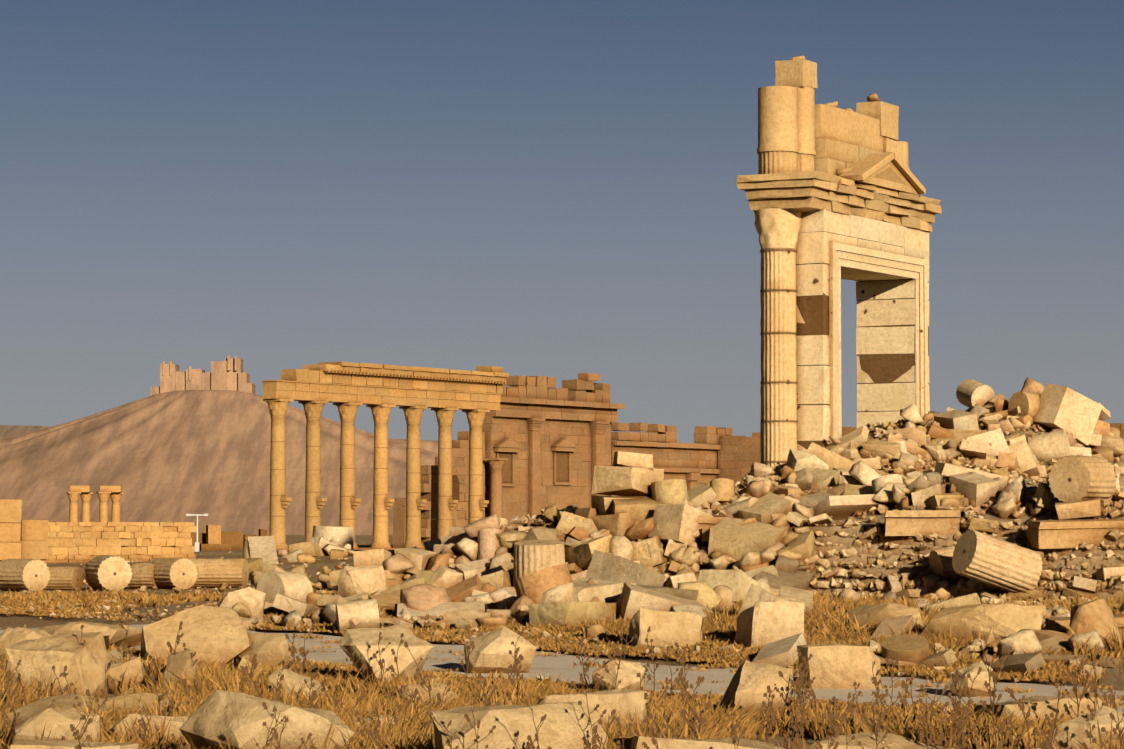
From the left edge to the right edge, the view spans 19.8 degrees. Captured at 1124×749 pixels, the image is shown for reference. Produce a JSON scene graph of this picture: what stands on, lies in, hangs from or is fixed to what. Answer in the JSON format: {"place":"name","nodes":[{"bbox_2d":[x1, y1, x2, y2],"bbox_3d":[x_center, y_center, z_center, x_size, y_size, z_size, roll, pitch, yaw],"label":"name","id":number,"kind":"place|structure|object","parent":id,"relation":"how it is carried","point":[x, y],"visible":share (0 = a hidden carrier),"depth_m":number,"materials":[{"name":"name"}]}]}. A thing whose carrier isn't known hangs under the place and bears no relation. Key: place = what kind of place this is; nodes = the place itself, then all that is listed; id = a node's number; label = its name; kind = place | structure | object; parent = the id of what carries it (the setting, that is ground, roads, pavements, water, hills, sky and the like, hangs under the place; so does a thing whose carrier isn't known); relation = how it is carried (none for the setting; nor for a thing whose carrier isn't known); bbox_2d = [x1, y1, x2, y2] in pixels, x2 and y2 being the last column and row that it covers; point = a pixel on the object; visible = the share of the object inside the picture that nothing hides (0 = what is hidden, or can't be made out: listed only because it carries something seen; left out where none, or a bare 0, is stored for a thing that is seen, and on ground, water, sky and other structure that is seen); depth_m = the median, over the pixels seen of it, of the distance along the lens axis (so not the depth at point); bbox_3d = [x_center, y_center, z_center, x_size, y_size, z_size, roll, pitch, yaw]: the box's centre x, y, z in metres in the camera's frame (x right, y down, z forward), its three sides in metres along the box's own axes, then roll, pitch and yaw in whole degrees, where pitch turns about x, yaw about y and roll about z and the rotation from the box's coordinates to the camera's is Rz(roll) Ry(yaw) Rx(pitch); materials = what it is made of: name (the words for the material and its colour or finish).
{"place":"outdoors","nodes":[
{"label":"outdoors","id":0,"kind":"place"},
{"bbox_2d":[0,425,48,435],"bbox_3d":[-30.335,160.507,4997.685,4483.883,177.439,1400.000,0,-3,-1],"label":"ridge","id":1,"kind":"structure","parent":0,"point":[10,430],"depth_m":5154.13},
{"bbox_2d":[0,390,437,534],"bbox_3d":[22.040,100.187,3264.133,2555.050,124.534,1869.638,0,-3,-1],"label":"hill","id":2,"kind":"structure","parent":0,"point":[175,456],"depth_m":2568.28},
{"bbox_2d":[150,356,255,395],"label":"castle","id":3,"kind":"structure","parent":2,"relation":"on","point":[228,374],"depth_m":2783.54,"materials":[{"name":"beige stone"}]},
{"bbox_2d":[0,624,1123,713],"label":"path","id":4,"kind":"structure","parent":0,"point":[548,666],"depth_m":60.67,"materials":[{"name":"grey stone"}]},
{"bbox_2d":[0,535,1123,748],"bbox_3d":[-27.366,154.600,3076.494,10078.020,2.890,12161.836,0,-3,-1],"label":"ground","id":5,"kind":"structure","parent":0,"point":[32,621],"depth_m":82.10,"materials":[{"name":"brown soil"}]},
{"bbox_2d":[66,486,122,521],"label":"columns","id":6,"kind":"structure","parent":5,"relation":"on","point":[114,492],"depth_m":359.03,"materials":[{"name":"beige stone"}]},
{"bbox_2d":[0,555,248,591],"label":"fallen column drums","id":7,"kind":"object","parent":5,"relation":"on","point":[108,572],"visible":0.85,"depth_m":109.05,"materials":[{"name":"white stone"}]},
{"bbox_2d":[0,499,267,565],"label":"ruins","id":8,"kind":"object","parent":5,"relation":"on","point":[46,541],"visible":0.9,"depth_m":151.91,"materials":[{"name":"beige stone"}]},
{"bbox_2d":[186,514,207,551],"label":"lamp post","id":9,"kind":"object","parent":5,"relation":"on","point":[197,546],"visible":0.85,"depth_m":177.15,"materials":[{"name":"silver metal"}]},
{"bbox_2d":[261,361,508,549],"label":"colonnade","id":10,"kind":"object","parent":5,"relation":"on","point":[348,389],"visible":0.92,"depth_m":207.52,"materials":[{"name":"beige stone"}]},
{"bbox_2d":[0,378,1123,713],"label":"rubble blocks","id":11,"kind":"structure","parent":5,"relation":"on","point":[606,570],"depth_m":102.09,"materials":[{"name":"white stone"}]},
{"bbox_2d":[0,565,1123,748],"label":"foreground stones","id":12,"kind":"object","parent":5,"relation":"on","point":[221,633],"visible":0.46,"depth_m":54.29,"materials":[{"name":"beige stone"}]},
{"bbox_2d":[0,583,1123,748],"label":"dry grass","id":13,"kind":"structure","parent":5,"relation":"on","point":[831,626],"depth_m":53.03,"materials":[{"name":"brown plant"}]},
{"bbox_2d":[0,617,1123,748],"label":"dead weeds","id":14,"kind":"object","parent":5,"relation":"on","point":[798,683],"visible":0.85,"depth_m":41.76,"materials":[{"name":"brown plant"}]},
{"bbox_2d":[312,383,1123,640],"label":"stone blocks","id":15,"kind":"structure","parent":5,"relation":"on","point":[994,562],"depth_m":100.26,"materials":[{"name":"white stone"}]},
{"bbox_2d":[314,399,1123,592],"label":"rubble mound","id":16,"kind":"object","parent":5,"relation":"on","point":[1025,518],"depth_m":104.50,"materials":[{"name":"beige stone"}]},
{"bbox_2d":[754,208,929,474],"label":"portal frame","id":17,"kind":"object","parent":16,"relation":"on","point":[810,260],"visible":0.71,"depth_m":128.21,"materials":[{"name":"beige stone"}]},
{"bbox_2d":[736,56,941,231],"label":"portal top","id":18,"kind":"object","parent":17,"relation":"on","point":[812,156],"visible":0.98,"depth_m":129.75,"materials":[{"name":"beige stone"}]},
{"bbox_2d":[393,373,1123,547],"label":"temenos wall","id":19,"kind":"structure","parent":5,"relation":"on","point":[546,442],"depth_m":234.69,"materials":[{"name":"stone"}]},
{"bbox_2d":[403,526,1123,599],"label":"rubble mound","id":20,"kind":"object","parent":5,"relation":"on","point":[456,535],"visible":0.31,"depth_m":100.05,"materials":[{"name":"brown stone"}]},
{"bbox_2d":[0,0,1123,442],"label":"sky","id":21,"kind":"structure","parent":0,"point":[548,188],"materials":[{"name":"blue"}]}
]}

